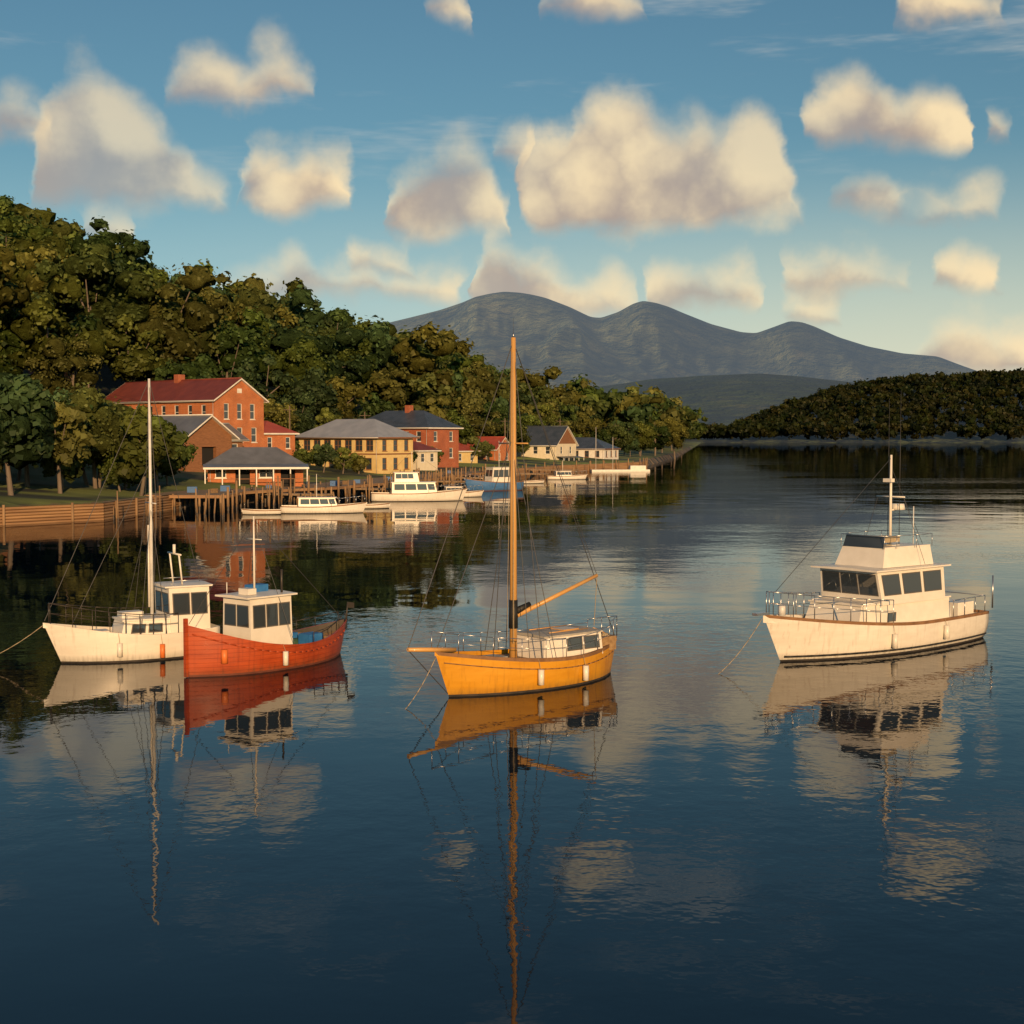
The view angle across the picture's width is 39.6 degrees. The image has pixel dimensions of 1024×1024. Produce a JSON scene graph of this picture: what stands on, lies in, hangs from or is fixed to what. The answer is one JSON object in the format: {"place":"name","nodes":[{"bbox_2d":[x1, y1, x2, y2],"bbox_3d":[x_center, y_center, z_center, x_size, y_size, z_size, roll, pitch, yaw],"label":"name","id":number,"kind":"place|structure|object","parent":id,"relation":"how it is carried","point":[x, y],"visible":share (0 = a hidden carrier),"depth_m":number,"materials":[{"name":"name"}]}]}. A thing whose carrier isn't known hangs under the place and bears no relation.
{"place":"outdoors","nodes":[
{"label":"outdoors","id":0,"kind":"place"},
{"bbox_2d":[0,443,1023,1023],"bbox_3d":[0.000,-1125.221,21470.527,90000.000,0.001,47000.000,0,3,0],"label":"water","id":1,"kind":"structure","parent":0,"point":[678,815],"depth_m":29.19,"materials":[{"name":"blue liquid"}]},
{"bbox_2d":[1,379,219,662],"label":"white fishing boat","id":2,"kind":"object","parent":1,"relation":"on","point":[133,635],"visible":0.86,"depth_m":44.86,"materials":[{"name":"paint"}]},
{"bbox_2d":[242,509,280,514],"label":"dinghy","id":3,"kind":"object","parent":1,"relation":"on","point":[261,511],"visible":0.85,"depth_m":128.10,"materials":[{"name":"paint"}]},
{"bbox_2d":[183,516,353,676],"bbox_3d":[-7.394,2.789,43.959,2.631,5.400,6.794,2,3,30],"label":"fishing boat","id":4,"kind":"object","parent":1,"relation":"on","point":[258,635],"visible":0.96,"depth_m":42.72,"materials":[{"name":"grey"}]},
{"bbox_2d":[280,474,366,513],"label":"motorboat","id":5,"kind":"object","parent":1,"relation":"on","point":[317,505],"visible":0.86,"depth_m":130.24,"materials":[{"name":"paint"}]},
{"bbox_2d":[365,503,389,508],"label":"dinghy","id":6,"kind":"object","parent":1,"relation":"on","point":[378,506],"visible":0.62,"depth_m":139.03,"materials":[{"name":"paint"}]},
{"bbox_2d":[371,453,466,501],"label":"cruiser boat","id":7,"kind":"object","parent":1,"relation":"on","point":[408,487],"visible":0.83,"depth_m":154.57,"materials":[{"name":"paint"}]},
{"bbox_2d":[443,485,483,496],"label":"small boats","id":8,"kind":"object","parent":1,"relation":"on","point":[473,493],"visible":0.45,"depth_m":165.77,"materials":[{"name":"paint"}]},
{"bbox_2d":[464,441,523,490],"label":"fishing boat","id":9,"kind":"object","parent":1,"relation":"on","point":[488,483],"visible":0.73,"depth_m":185.23,"materials":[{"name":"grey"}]},
{"bbox_2d":[405,333,616,708],"bbox_3d":[-0.263,0.228,39.353,9.142,11.200,2.347,-3,4,-40],"label":"sailboat","id":10,"kind":"object","parent":1,"relation":"on","point":[546,658],"visible":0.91,"depth_m":39.54,"materials":[{"name":"paint"}]},
{"bbox_2d":[524,480,543,483],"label":"dinghy","id":11,"kind":"object","parent":1,"relation":"on","point":[535,482],"visible":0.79,"depth_m":213.83,"materials":[{"name":"paint"}]},
{"bbox_2d":[548,460,586,479],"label":"motorboat","id":12,"kind":"object","parent":1,"relation":"on","point":[567,475],"visible":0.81,"depth_m":233.78,"materials":[{"name":"paint"}]},
{"bbox_2d":[590,460,649,471],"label":"moored boat","id":13,"kind":"object","parent":1,"relation":"in","point":[637,468],"visible":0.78,"depth_m":288.63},
{"bbox_2d":[719,398,993,673],"bbox_3d":[10.559,0.750,46.066,14.699,9.450,3.490,-2,4,-39],"label":"motor yacht","id":14,"kind":"object","parent":1,"relation":"on","point":[882,595],"visible":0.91,"depth_m":46.37,"materials":[{"name":"paint"}]},
{"bbox_2d":[0,292,1023,507],"bbox_3d":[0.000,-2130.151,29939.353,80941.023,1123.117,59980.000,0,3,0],"label":"ground","id":15,"kind":"structure","parent":0,"point":[723,375],"depth_m":9767.65,"materials":[{"name":"grey stone"}]},
{"bbox_2d":[28,369,71,380],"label":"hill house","id":16,"kind":"structure","parent":15,"relation":"on","point":[29,373],"depth_m":232.25,"materials":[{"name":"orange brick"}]},
{"bbox_2d":[104,374,268,446],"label":"brick hall","id":17,"kind":"structure","parent":15,"relation":"on","point":[236,403],"depth_m":192.65,"materials":[{"name":"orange brick"}]},
{"bbox_2d":[151,414,239,471],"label":"brick building","id":18,"kind":"structure","parent":15,"relation":"on","point":[211,436],"depth_m":174.67,"materials":[{"name":"brown brick"}]},
{"bbox_2d":[0,194,395,495],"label":"hill trees","id":19,"kind":"object","parent":15,"relation":"on","point":[69,415],"depth_m":217.25,"materials":[{"name":"green plant"}]},
{"bbox_2d":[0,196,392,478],"bbox_3d":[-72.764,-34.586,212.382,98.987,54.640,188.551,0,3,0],"label":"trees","id":20,"kind":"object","parent":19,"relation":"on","point":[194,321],"depth_m":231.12,"materials":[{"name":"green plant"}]},
{"bbox_2d":[222,423,249,446],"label":"grey shed","id":21,"kind":"structure","parent":15,"relation":"on","point":[238,443],"depth_m":184.58,"materials":[{"name":"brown wood"}]},
{"bbox_2d":[264,421,299,455],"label":"red annex","id":22,"kind":"object","parent":15,"relation":"on","point":[279,437],"visible":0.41,"depth_m":198.15,"materials":[{"name":"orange brick"}]},
{"bbox_2d":[0,203,595,436],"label":"hill trees","id":23,"kind":"object","parent":15,"relation":"on","point":[441,413],"visible":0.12,"depth_m":324.39,"materials":[{"name":"green plant"}]},
{"bbox_2d":[0,458,647,524],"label":"wharf","id":24,"kind":"structure","parent":15,"relation":"on","point":[73,512],"depth_m":141.24,"materials":[{"name":"brown wood"}]},
{"bbox_2d":[203,447,308,486],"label":"wharf shed","id":25,"kind":"structure","parent":24,"relation":"on","point":[251,465],"depth_m":159.37,"materials":[{"name":"orange brick"}]},
{"bbox_2d":[0,308,693,491],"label":"village trees","id":26,"kind":"object","parent":15,"relation":"on","point":[353,457],"depth_m":200.53,"materials":[{"name":"green plant"}]},
{"bbox_2d":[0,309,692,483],"bbox_3d":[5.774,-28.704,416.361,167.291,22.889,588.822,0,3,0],"label":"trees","id":27,"kind":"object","parent":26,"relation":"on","point":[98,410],"visible":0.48,"depth_m":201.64,"materials":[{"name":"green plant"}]},
{"bbox_2d":[88,384,607,435],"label":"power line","id":28,"kind":"object","parent":15,"relation":"on","point":[289,409],"visible":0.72,"depth_m":221.18,"materials":[{"name":"black metal"}]},
{"bbox_2d":[295,419,419,473],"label":"cream house","id":29,"kind":"structure","parent":15,"relation":"on","point":[383,448],"depth_m":208.56,"materials":[{"name":"paint"}]},
{"bbox_2d":[368,405,463,467],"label":"brick house","id":30,"kind":"structure","parent":15,"relation":"on","point":[430,429],"depth_m":241.90,"materials":[{"name":"red brick"}]},
{"bbox_2d":[413,441,441,470],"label":"house","id":31,"kind":"structure","parent":15,"relation":"on","point":[427,453],"depth_m":226.68,"materials":[{"name":"beige paint"}]},
{"bbox_2d":[459,443,479,462],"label":"house","id":32,"kind":"structure","parent":15,"relation":"on","point":[465,454],"depth_m":264.97,"materials":[{"name":"beige paint"}]},
{"bbox_2d":[465,436,509,460],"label":"red house","id":33,"kind":"structure","parent":15,"relation":"on","point":[498,453],"depth_m":286.96,"materials":[{"name":"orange brick"}]},
{"bbox_2d":[365,368,707,439],"bbox_3d":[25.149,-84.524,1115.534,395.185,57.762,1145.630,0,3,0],"label":"trees","id":34,"kind":"object","parent":15,"relation":"on","point":[594,397],"visible":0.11,"depth_m":569.69,"materials":[{"name":"green plant"}]},
{"bbox_2d":[516,426,583,459],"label":"house","id":35,"kind":"structure","parent":15,"relation":"on","point":[563,441],"depth_m":307.93,"materials":[{"name":"beige paint"}]},
{"bbox_2d":[574,437,620,458],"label":"house","id":36,"kind":"structure","parent":15,"relation":"on","point":[590,447],"depth_m":332.31,"materials":[{"name":"beige paint"}]},
{"bbox_2d":[693,367,1023,440],"bbox_3d":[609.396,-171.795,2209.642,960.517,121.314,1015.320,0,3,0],"label":"headland trees","id":37,"kind":"object","parent":15,"relation":"on","point":[857,431],"visible":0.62,"depth_m":1914.58,"materials":[{"name":"green plant"}]},
{"bbox_2d":[0,0,1023,371],"label":"sky","id":38,"kind":"structure","parent":0,"point":[851,170],"materials":[{"name":"blue"}]}
]}

